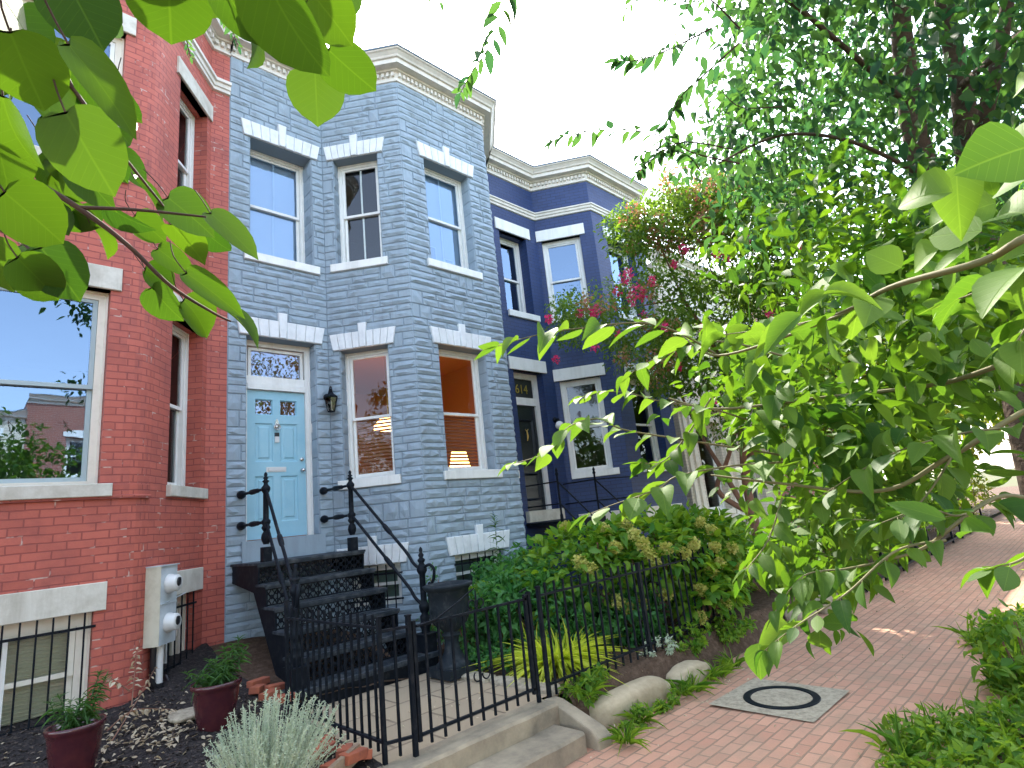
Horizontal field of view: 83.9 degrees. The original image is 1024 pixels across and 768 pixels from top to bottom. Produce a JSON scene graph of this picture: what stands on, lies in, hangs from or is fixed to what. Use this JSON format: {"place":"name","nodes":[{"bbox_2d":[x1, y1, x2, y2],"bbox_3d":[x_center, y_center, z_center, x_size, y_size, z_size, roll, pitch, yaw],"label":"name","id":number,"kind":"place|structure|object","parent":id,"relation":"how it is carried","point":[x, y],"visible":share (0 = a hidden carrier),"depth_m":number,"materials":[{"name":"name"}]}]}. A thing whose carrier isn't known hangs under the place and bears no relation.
{"place":"outdoors","nodes":[
{"label":"outdoors","id":0,"kind":"place"},
{"bbox_2d":[210,629,407,704],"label":"soil under steps","id":1,"kind":"structure","parent":0,"point":[260,664],"depth_m":6.45,"materials":[{"name":"soil"}]},
{"bbox_2d":[248,684,265,694],"bbox_3d":[-2.443,2.930,5.474,0.100,0.060,0.200,-2,-19,-5],"label":"loose brick","id":2,"kind":"object","parent":1,"relation":"on","point":[257,689],"visible":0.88,"depth_m":5.39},
{"bbox_2d":[246,676,269,687],"bbox_3d":[-2.524,2.967,5.671,0.100,0.060,0.200,-13,-15,27],"label":"loose brick","id":3,"kind":"object","parent":1,"relation":"on","point":[260,680],"visible":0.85,"depth_m":5.64,"materials":[{"name":"brick"}]},
{"bbox_2d":[264,682,284,690],"bbox_3d":[-2.273,2.927,5.498,0.100,0.060,0.200,-12,-20,34],"label":"loose brick","id":4,"kind":"object","parent":1,"relation":"on","point":[279,684],"visible":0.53,"depth_m":5.47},
{"bbox_2d":[299,673,546,763],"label":"front path","id":5,"kind":"structure","parent":0,"point":[405,715],"depth_m":5.00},
{"bbox_2d":[230,470,438,710],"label":"iron staircase","id":6,"kind":"structure","parent":5,"relation":"on","point":[349,563],"depth_m":6.55,"materials":[{"name":"metal"}]},
{"bbox_2d":[283,600,418,765],"bbox_3d":[-1.433,2.328,4.546,1.718,1.112,0.237,-16,-16,36],"label":"iron fence","id":7,"kind":"object","parent":5,"relation":"on","point":[382,741],"visible":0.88,"depth_m":4.30,"materials":[{"name":"metal"}]},
{"bbox_2d":[422,580,477,681],"bbox_3d":[-0.659,2.625,6.136,0.550,0.920,0.550,7,-18,-43],"label":"urn","id":8,"kind":"object","parent":5,"relation":"on","point":[443,596],"visible":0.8,"depth_m":6.01,"materials":[{"name":"metal"}]},
{"bbox_2d":[450,452,469,466],"bbox_3d":[-0.944,1.561,10.380,0.380,0.680,0.380,7,-18,-43],"label":"table lamp","id":9,"kind":"object","parent":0,"point":[459,459],"visible":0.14,"depth_m":10.29,"materials":[{"name":"white"}]},
{"bbox_2d":[486,146,689,589],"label":"row house","id":10,"kind":"structure","parent":0,"point":[547,217],"depth_m":12.65,"materials":[{"name":"brick"}]},
{"bbox_2d":[500,238,525,312],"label":"window","id":11,"kind":"structure","parent":10,"relation":"in","point":[519,282],"depth_m":12.74,"materials":[{"name":"white paint"}]},
{"bbox_2d":[517,405,545,510],"bbox_3d":[0.351,1.481,11.554,0.670,2.140,0.075,7,-18,-43],"label":"door","id":12,"kind":"structure","parent":10,"relation":"in","point":[526,414],"depth_m":11.62,"materials":[{"name":"black paint"}]},
{"bbox_2d":[542,237,588,316],"bbox_3d":[1.225,-2.395,12.934,0.880,1.850,0.102,-8,-13,9],"label":"window","id":13,"kind":"structure","parent":10,"relation":"in","point":[576,241],"depth_m":12.98,"materials":[{"name":"white paint"}]},
{"bbox_2d":[560,377,612,472],"bbox_3d":[1.578,0.867,12.164,0.880,1.970,0.102,-8,-13,9],"label":"window","id":14,"kind":"structure","parent":10,"relation":"in","point":[563,385],"depth_m":12.13,"materials":[{"name":"white paint"}]},
{"bbox_2d":[525,467,667,591],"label":"iron staircase","id":15,"kind":"structure","parent":10,"relation":"attached to","point":[588,519],"depth_m":10.62,"materials":[{"name":"metal"}]},
{"bbox_2d":[608,245,636,315],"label":"window","id":16,"kind":"structure","parent":10,"relation":"in","point":[633,311],"depth_m":13.79,"materials":[{"name":"white paint"}]},
{"bbox_2d":[630,379,660,461],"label":"window","id":17,"kind":"structure","parent":10,"relation":"in","point":[652,430],"depth_m":13.00,"materials":[{"name":"white paint"}]},
{"bbox_2d":[305,518,1023,764],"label":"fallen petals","id":18,"kind":"object","parent":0,"point":[743,673],"visible":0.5,"depth_m":5.90,"materials":[{"name":"pink plant"}]},
{"bbox_2d":[326,0,1023,479],"label":"sky","id":19,"kind":"structure","parent":0,"point":[550,78],"materials":[{"name":"white"}]},
{"bbox_2d":[647,249,777,544],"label":"row house","id":20,"kind":"structure","parent":0,"point":[702,486],"depth_m":15.50,"materials":[{"name":"beige paint"}]},
{"bbox_2d":[705,424,725,509],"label":"window","id":21,"kind":"structure","parent":20,"relation":"in","point":[722,506],"depth_m":15.41,"materials":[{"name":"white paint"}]},
{"bbox_2d":[724,272,818,527],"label":"row house","id":22,"kind":"structure","parent":0,"point":[789,488],"depth_m":19.13,"materials":[{"name":"red brick"}]},
{"bbox_2d":[541,468,1017,704],"bbox_3d":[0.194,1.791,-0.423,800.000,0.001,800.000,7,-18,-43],"label":"ground","id":23,"kind":"structure","parent":0,"point":[1012,481],"depth_m":61.35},
{"bbox_2d":[0,0,234,735],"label":"row house","id":24,"kind":"structure","parent":23,"relation":"on","point":[113,399],"depth_m":6.32,"materials":[{"name":"brick"}]},
{"bbox_2d":[0,612,91,726],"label":"basement window","id":25,"kind":"structure","parent":24,"relation":"in","point":[26,647],"depth_m":5.13,"materials":[{"name":"glass"}]},
{"bbox_2d":[0,287,108,485],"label":"window","id":26,"kind":"structure","parent":24,"relation":"in","point":[94,387],"depth_m":5.79,"materials":[{"name":"beige paint"}]},
{"bbox_2d":[22,0,123,74],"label":"window","id":27,"kind":"structure","parent":24,"relation":"in","point":[116,45],"depth_m":6.79,"materials":[{"name":"beige paint"}]},
{"bbox_2d":[143,563,185,688],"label":"electricity meters","id":28,"kind":"object","parent":24,"relation":"attached to","point":[162,617],"visible":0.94,"depth_m":5.75,"materials":[{"name":"metal"}]},
{"bbox_2d":[163,593,185,663],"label":"basement window","id":29,"kind":"structure","parent":24,"relation":"in","point":[171,644],"depth_m":6.51,"materials":[{"name":"beige paint"}]},
{"bbox_2d":[167,325,188,485],"bbox_3d":[-4.173,0.246,6.898,0.102,2.030,0.750,-5,-13,-4],"label":"window","id":30,"kind":"structure","parent":24,"relation":"in","point":[180,416],"depth_m":7.18,"materials":[{"name":"white paint"}]},
{"bbox_2d":[178,98,194,188],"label":"window","id":31,"kind":"structure","parent":24,"relation":"in","point":[186,169],"depth_m":8.03,"materials":[{"name":"white paint"}]},
{"bbox_2d":[0,0,376,347],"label":"redbud tree","id":32,"kind":"object","parent":23,"relation":"on","point":[74,91],"visible":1,"depth_m":0.72,"materials":[{"name":"green plant"}]},
{"bbox_2d":[0,643,381,767],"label":"garden bed","id":33,"kind":"object","parent":23,"relation":"on","point":[198,657],"visible":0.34,"depth_m":4.69,"materials":[{"name":"soil"}]},
{"bbox_2d":[43,714,106,767],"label":"flower pot","id":34,"kind":"object","parent":33,"relation":"on","point":[78,747],"visible":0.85,"depth_m":3.92,"materials":[{"name":"ceramic"}]},
{"bbox_2d":[35,669,113,730],"bbox_3d":[-3.114,2.308,4.080,0.462,0.421,0.317,7,-18,-43],"label":"potted lily","id":35,"kind":"object","parent":34,"relation":"in","point":[87,712],"visible":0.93,"depth_m":4.06,"materials":[{"name":"green plant"}]},
{"bbox_2d":[168,707,194,723],"bbox_3d":[-2.806,2.883,4.984,0.368,0.064,0.336,7,-18,-43],"label":"edging stone","id":36,"kind":"object","parent":33,"relation":"on","point":[183,715],"visible":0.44,"depth_m":4.86,"materials":[{"name":"stone"}]},
{"bbox_2d":[1,647,369,767],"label":"dead leaves","id":37,"kind":"object","parent":33,"relation":"on","point":[103,749],"depth_m":4.72,"materials":[{"name":"plant"}]},
{"bbox_2d":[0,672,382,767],"bbox_3d":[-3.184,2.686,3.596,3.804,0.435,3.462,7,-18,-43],"label":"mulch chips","id":38,"kind":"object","parent":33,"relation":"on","point":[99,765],"visible":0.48,"depth_m":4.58,"materials":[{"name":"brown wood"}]},
{"bbox_2d":[190,674,241,731],"bbox_3d":[-2.486,2.703,4.787,0.395,0.385,0.395,7,-18,-43],"label":"flower pot","id":39,"kind":"object","parent":33,"relation":"on","point":[214,706],"visible":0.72,"depth_m":4.66,"materials":[{"name":"ceramic"}]},
{"bbox_2d":[182,634,251,702],"bbox_3d":[-2.505,2.424,4.867,0.597,0.448,0.422,7,-18,-43],"label":"potted lily","id":40,"kind":"object","parent":39,"relation":"in","point":[222,675],"visible":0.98,"depth_m":4.87,"materials":[{"name":"green plant"}]},
{"bbox_2d":[258,687,280,700],"bbox_3d":[-2.257,2.890,5.310,0.100,0.060,0.200,-9,-13,11],"label":"loose brick","id":41,"kind":"object","parent":33,"relation":"on","point":[270,692],"visible":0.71,"depth_m":5.25,"materials":[{"name":"brick"}]},
{"bbox_2d":[202,687,347,767],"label":"silver bush","id":42,"kind":"object","parent":33,"relation":"on","point":[259,748],"visible":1,"depth_m":3.49,"materials":[{"name":"green plant"}]},
{"bbox_2d":[272,692,295,703],"bbox_3d":[-2.075,2.868,5.208,0.100,0.060,0.200,-13,-20,37],"label":"loose brick","id":43,"kind":"object","parent":33,"relation":"on","point":[282,700],"visible":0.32,"depth_m":5.15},
{"bbox_2d":[308,740,336,759],"bbox_3d":[-1.361,2.625,4.087,0.100,0.060,0.200,-12,-14,22],"label":"loose brick","id":44,"kind":"object","parent":33,"relation":"on","point":[333,742],"visible":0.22,"depth_m":4.08,"materials":[{"name":"brick"}]},
{"bbox_2d":[328,743,359,767],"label":"edging board","id":45,"kind":"object","parent":33,"relation":"on","point":[339,762],"visible":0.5,"depth_m":3.77,"materials":[{"name":"concrete"}]},
{"bbox_2d":[336,743,352,759],"bbox_3d":[-1.186,2.603,4.036,0.100,0.060,0.200,-1,-20,-11],"label":"loose brick","id":46,"kind":"object","parent":33,"relation":"on","point":[346,746],"visible":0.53,"depth_m":4.00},
{"bbox_2d":[337,746,367,765],"bbox_3d":[-1.081,2.528,3.876,0.100,0.060,0.200,-9,-19,26],"label":"loose brick","id":47,"kind":"object","parent":33,"relation":"on","point":[356,755],"visible":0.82,"depth_m":3.84,"materials":[{"name":"brick"}]},
{"bbox_2d":[224,34,526,647],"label":"row house","id":48,"kind":"structure","parent":23,"relation":"on","point":[351,211],"depth_m":8.91,"materials":[{"name":"blue"}]},
{"bbox_2d":[247,389,306,540],"bbox_3d":[-3.329,1.110,8.079,0.836,2.070,0.120,7,-18,-43],"label":"door","id":49,"kind":"structure","parent":48,"relation":"in","point":[275,441],"depth_m":8.09,"materials":[{"name":"blue paint"}]},
{"bbox_2d":[250,149,304,262],"bbox_3d":[-3.807,-2.736,9.097,0.960,1.930,0.132,7,-18,-43],"label":"window","id":50,"kind":"structure","parent":48,"relation":"in","point":[276,185],"depth_m":9.20,"materials":[{"name":"glass"}]},
{"bbox_2d":[323,386,337,412],"bbox_3d":[-2.700,0.229,8.470,0.220,0.403,0.227,7,-18,-43],"label":"wall lantern","id":51,"kind":"object","parent":48,"relation":"attached to","point":[330,398],"depth_m":8.45,"materials":[{"name":"black metal"}]},
{"bbox_2d":[338,161,381,262],"bbox_3d":[-2.493,-2.814,9.498,0.760,1.890,0.102,-7,-13,6],"label":"window","id":52,"kind":"structure","parent":48,"relation":"in","point":[344,230],"depth_m":9.53,"materials":[{"name":"white paint"}]},
{"bbox_2d":[345,348,394,478],"bbox_3d":[-2.136,0.458,8.753,0.760,1.980,0.157,-7,-13,6],"label":"window","id":53,"kind":"structure","parent":48,"relation":"in","point":[353,439],"depth_m":8.72,"materials":[{"name":"white paint"}]},
{"bbox_2d":[352,563,401,606],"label":"basement window","id":54,"kind":"structure","parent":48,"relation":"in","point":[397,565],"depth_m":8.06,"materials":[{"name":"white paint"}]},
{"bbox_2d":[374,356,390,431],"bbox_3d":[-2.244,0.089,10.182,0.500,1.450,0.500,7,-18,-43],"label":"pendant lamp","id":55,"kind":"object","parent":48,"relation":"hanging from","point":[387,409],"visible":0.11,"depth_m":9.95,"materials":[{"name":"white metal"}]},
{"bbox_2d":[424,167,468,268],"bbox_3d":[-1.241,-2.836,10.024,0.970,1.890,0.132,7,-18,-43],"label":"window","id":56,"kind":"structure","parent":48,"relation":"in","point":[448,237],"depth_m":10.17,"materials":[{"name":"glass"}]},
{"bbox_2d":[438,349,487,469],"bbox_3d":[-0.896,0.439,9.260,0.970,1.990,0.157,7,-18,-43],"label":"window","id":57,"kind":"structure","parent":48,"relation":"in","point":[478,416],"depth_m":9.37,"materials":[{"name":"white paint"}]},
{"bbox_2d":[455,549,498,575],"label":"basement window","id":58,"kind":"structure","parent":48,"relation":"in","point":[480,554],"depth_m":8.59,"materials":[{"name":"white paint"}]},
{"bbox_2d":[184,0,1023,494],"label":"street tree","id":59,"kind":"object","parent":23,"relation":"on","point":[916,98],"visible":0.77,"depth_m":3.91,"materials":[{"name":"green plant"}]},
{"bbox_2d":[437,565,880,715],"bbox_3d":[2.436,3.731,9.388,9.000,0.410,4.550,7,-18,-43],"label":"flower bed","id":60,"kind":"object","parent":23,"relation":"on","point":[762,601],"visible":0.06,"depth_m":6.36,"materials":[{"name":"soil"}]},
{"bbox_2d":[425,562,444,656],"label":"shrub","id":61,"kind":"object","parent":60,"relation":"on","point":[429,579],"visible":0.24,"depth_m":7.29,"materials":[{"name":"green plant"}]},
{"bbox_2d":[459,579,491,645],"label":"shrub","id":62,"kind":"object","parent":60,"relation":"on","point":[475,587],"visible":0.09,"depth_m":6.95,"materials":[{"name":"green plant"}]},
{"bbox_2d":[459,671,495,683],"bbox_3d":[-0.377,3.018,5.850,0.213,0.090,0.539,7,-18,-43],"label":"edging stone","id":63,"kind":"object","parent":60,"relation":"on","point":[471,674],"visible":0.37,"depth_m":5.75,"materials":[{"name":"stone"}]},
{"bbox_2d":[416,542,551,645],"bbox_3d":[-0.124,2.865,7.892,1.019,1.275,2.592,-17,-17,39],"label":"shrub","id":64,"kind":"object","parent":60,"relation":"on","point":[481,573],"visible":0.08,"depth_m":7.91,"materials":[{"name":"green plant"}]},
{"bbox_2d":[459,613,512,671],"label":"ground cover plant","id":65,"kind":"object","parent":60,"relation":"on","point":[472,653],"visible":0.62,"depth_m":6.22,"materials":[{"name":"green plant"}]},
{"bbox_2d":[487,513,511,575],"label":"lily","id":66,"kind":"object","parent":60,"relation":"on","point":[495,523],"visible":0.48,"depth_m":7.71,"materials":[{"name":"green plant"}]},
{"bbox_2d":[490,676,530,687],"bbox_3d":[-0.008,2.904,5.528,0.483,0.090,0.184,-16,-17,37],"label":"edging stone","id":67,"kind":"object","parent":60,"relation":"on","point":[498,680],"visible":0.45,"depth_m":5.50,"materials":[{"name":"concrete"}]},
{"bbox_2d":[518,681,560,696],"bbox_3d":[0.247,2.806,5.237,0.451,0.090,0.198,-15,-16,32],"label":"edging stone","id":68,"kind":"object","parent":60,"relation":"on","point":[521,687],"visible":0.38,"depth_m":5.19,"materials":[{"name":"concrete"}]},
{"bbox_2d":[469,615,636,700],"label":"golden grass","id":69,"kind":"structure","parent":60,"relation":"on","point":[557,657],"depth_m":5.80,"materials":[{"name":"plant"}]},
{"bbox_2d":[465,545,674,649],"bbox_3d":[0.587,2.661,6.867,2.388,1.413,1.898,-14,-15,29],"label":"shrub","id":70,"kind":"object","parent":60,"relation":"on","point":[502,588],"visible":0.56,"depth_m":6.54,"materials":[{"name":"green plant"}]},
{"bbox_2d":[557,662,610,708],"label":"ground cover plant","id":71,"kind":"object","parent":60,"relation":"on","point":[585,678],"visible":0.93,"depth_m":5.04,"materials":[{"name":"green plant"}]},
{"bbox_2d":[559,671,611,697],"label":"grass tuft","id":72,"kind":"object","parent":60,"relation":"on","point":[596,686],"visible":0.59,"depth_m":5.08,"materials":[{"name":"green plant"}]},
{"bbox_2d":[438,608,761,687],"bbox_3d":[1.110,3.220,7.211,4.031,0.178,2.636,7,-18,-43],"label":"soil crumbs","id":73,"kind":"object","parent":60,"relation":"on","point":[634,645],"visible":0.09,"depth_m":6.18,"materials":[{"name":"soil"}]},
{"bbox_2d":[525,546,731,702],"bbox_3d":[1.459,2.441,6.148,3.513,1.020,0.052,6,-18,-43],"label":"iron fence","id":74,"kind":"object","parent":60,"relation":"on","point":[649,642],"visible":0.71,"depth_m":5.72,"materials":[{"name":"metal"}]},
{"bbox_2d":[411,588,536,742],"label":"iron gate","id":75,"kind":"structure","parent":74,"relation":"attached to","point":[458,719],"depth_m":4.51,"materials":[{"name":"metal"}]},
{"bbox_2d":[507,500,764,627],"bbox_3d":[1.988,2.433,7.757,4.533,1.628,2.262,2,-15,-30],"label":"hydrangea","id":76,"kind":"object","parent":60,"relation":"on","point":[683,531],"visible":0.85,"depth_m":7.04,"materials":[{"name":"green plant"}]},
{"bbox_2d":[639,633,678,656],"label":"ground cover plant","id":77,"kind":"object","parent":60,"relation":"on","point":[669,649],"visible":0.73,"depth_m":6.11,"materials":[{"name":"plant"}]},
{"bbox_2d":[542,150,862,562],"bbox_3d":[3.524,-0.426,9.935,6.002,7.927,5.350,-10,-14,14],"label":"crape myrtle","id":78,"kind":"object","parent":60,"relation":"on","point":[681,214],"visible":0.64,"depth_m":9.53,"materials":[{"name":"green plant"}]},
{"bbox_2d":[665,613,757,657],"bbox_3d":[2.343,2.898,6.673,1.583,0.389,0.478,2,-16,-32],"label":"ground cover plant","id":79,"kind":"object","parent":60,"relation":"on","point":[731,633],"visible":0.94,"depth_m":6.64,"materials":[{"name":"green plant"}]},
{"bbox_2d":[726,511,795,593],"bbox_3d":[3.966,2.741,9.121,1.832,1.559,1.566,-2,-14,-18],"label":"garden bush","id":80,"kind":"object","parent":60,"relation":"on","point":[754,587],"visible":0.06,"depth_m":9.16,"materials":[{"name":"green plant"}]},
{"bbox_2d":[474,72,1023,679],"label":"mulberry tree","id":81,"kind":"object","parent":23,"relation":"on","point":[948,296],"visible":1,"depth_m":1.70,"materials":[{"name":"green plant"}]},
{"bbox_2d":[778,279,890,438],"bbox_3d":[10.173,0.807,16.919,6.022,7.823,5.764,7,-18,-43],"label":"tree","id":82,"kind":"object","parent":23,"relation":"on","point":[863,376],"depth_m":16.43,"materials":[{"name":"green plant"}]},
{"bbox_2d":[798,486,1019,563],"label":"front gardens","id":83,"kind":"object","parent":23,"relation":"on","point":[988,510],"visible":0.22,"depth_m":22.66,"materials":[{"name":"soil"}]},
{"bbox_2d":[954,468,995,516],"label":"garden bush","id":84,"kind":"object","parent":83,"relation":"on","point":[980,486],"visible":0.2,"depth_m":20.17,"materials":[{"name":"green plant"}]},
{"bbox_2d":[857,363,1003,509],"bbox_3d":[18.193,1.251,24.488,7.515,8.743,7.478,7,-18,-43],"label":"tree","id":85,"kind":"object","parent":23,"relation":"on","point":[947,411],"visible":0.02,"depth_m":23.73,"materials":[{"name":"green plant"}]},
{"bbox_2d":[848,145,1015,388],"bbox_3d":[10.594,-1.033,11.804,5.325,8.960,5.844,-2,-14,-18],"label":"tree","id":86,"kind":"object","parent":23,"relation":"on","point":[894,220],"depth_m":12.67,"materials":[{"name":"green plant"}]},
{"bbox_2d":[955,399,1008,446],"bbox_3d":[26.102,-0.049,27.793,10.335,11.115,10.020,-13,-15,27],"label":"tree","id":87,"kind":"object","parent":23,"relation":"on","point":[986,421],"depth_m":29.19,"materials":[{"name":"green plant"}]},
{"bbox_2d":[563,514,1023,767],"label":"pavement","id":88,"kind":"structure","parent":0,"point":[709,736],"depth_m":5.36,"materials":[{"name":"brick"}]},
{"bbox_2d":[377,699,586,767],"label":"entry steps","id":89,"kind":"structure","parent":88,"relation":"on","point":[534,734],"depth_m":4.29,"materials":[{"name":"concrete"}]},
{"bbox_2d":[544,696,612,749],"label":"leaning slab","id":90,"kind":"structure","parent":88,"relation":"on","point":[571,716],"depth_m":4.64,"materials":[{"name":"concrete"}]},
{"bbox_2d":[599,715,655,754],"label":"grass tuft","id":91,"kind":"object","parent":88,"relation":"on","point":[629,735],"visible":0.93,"depth_m":4.52,"materials":[{"name":"green plant"}]},
{"bbox_2d":[589,676,671,727],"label":"stone","id":92,"kind":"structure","parent":88,"relation":"on","point":[623,697],"depth_m":5.14,"materials":[{"name":"stone"}]},
{"bbox_2d":[613,700,667,728],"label":"grass tuft","id":93,"kind":"object","parent":88,"relation":"on","point":[648,718],"visible":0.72,"depth_m":4.91,"materials":[{"name":"green plant"}]},
{"bbox_2d":[617,688,680,732],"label":"ground cover plant","id":94,"kind":"object","parent":88,"relation":"on","point":[671,703],"visible":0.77,"depth_m":5.02,"materials":[{"name":"green plant"}]},
{"bbox_2d":[662,671,704,698],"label":"grass tuft","id":95,"kind":"object","parent":88,"relation":"on","point":[679,691],"visible":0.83,"depth_m":5.46,"materials":[{"name":"green plant"}]},
{"bbox_2d":[666,660,710,688],"bbox_3d":[1.827,3.034,5.896,0.600,0.285,0.288,7,-18,-43],"label":"kerb stone","id":96,"kind":"object","parent":88,"relation":"on","point":[678,671],"visible":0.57,"depth_m":5.82,"materials":[{"name":"stone"}]},
{"bbox_2d":[665,671,726,694],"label":"grass tuft","id":97,"kind":"object","parent":88,"relation":"on","point":[705,683],"visible":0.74,"depth_m":5.57,"materials":[{"name":"green plant"}]},
{"bbox_2d":[697,662,735,685],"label":"grass tuft","id":98,"kind":"object","parent":88,"relation":"on","point":[715,670],"visible":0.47,"depth_m":5.83,"materials":[{"name":"green plant"}]},
{"bbox_2d":[703,657,743,681],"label":"grass tuft","id":99,"kind":"object","parent":88,"relation":"on","point":[730,668],"visible":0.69,"depth_m":5.93,"materials":[{"name":"green plant"}]},
{"bbox_2d":[712,646,744,669],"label":"grass tuft","id":100,"kind":"object","parent":88,"relation":"on","point":[742,659],"visible":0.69,"depth_m":6.24,"materials":[{"name":"green plant"}]},
{"bbox_2d":[709,678,849,721],"bbox_3d":[2.405,2.822,5.141,0.910,0.008,0.920,7,-18,-43],"label":"concrete cover","id":101,"kind":"object","parent":88,"relation":"on","point":[809,703],"visible":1,"depth_m":5.09,"materials":[{"name":"grey concrete"}]},
{"bbox_2d":[784,609,816,628],"bbox_3d":[4.027,3.242,7.912,0.714,0.348,0.270,7,-18,-43],"label":"kerb stone","id":102,"kind":"object","parent":88,"relation":"on","point":[787,617],"visible":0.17,"depth_m":7.74,"materials":[{"name":"stone"}]},
{"bbox_2d":[814,593,838,613],"bbox_3d":[4.764,3.329,8.597,0.758,0.336,0.268,7,-18,-43],"label":"kerb stone","id":103,"kind":"object","parent":88,"relation":"on","point":[830,599],"visible":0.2,"depth_m":8.35,"materials":[{"name":"stone"}]},
{"bbox_2d":[829,506,982,599],"bbox_3d":[10.102,3.648,13.631,14.100,0.712,0.058,7,-18,-43],"label":"fence","id":104,"kind":"object","parent":88,"relation":"on","point":[952,539],"visible":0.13,"depth_m":13.20,"materials":[{"name":"black metal"}]},
{"bbox_2d":[963,599,1023,689],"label":"verge plant","id":105,"kind":"object","parent":88,"relation":"on","point":[1009,667],"visible":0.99,"depth_m":4.70,"materials":[{"name":"leaf"},{"name":"green stem"}]},
{"bbox_2d":[994,398,1004,419],"bbox_3d":[18.272,-0.607,19.976,7.942,10.262,7.987,7,-18,-43],"label":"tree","id":106,"kind":"object","parent":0,"point":[1001,413],"depth_m":21.44,"materials":[{"name":"green plant"}]},
{"bbox_2d":[997,703,1023,762],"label":"verge","id":107,"kind":"structure","parent":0,"point":[999,757],"depth_m":3.67,"materials":[{"name":"soil"}]},
{"bbox_2d":[842,569,1023,767],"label":"verge weeds","id":108,"kind":"object","parent":107,"relation":"on","point":[964,740],"visible":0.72,"depth_m":3.77,"materials":[{"name":"green plant"}]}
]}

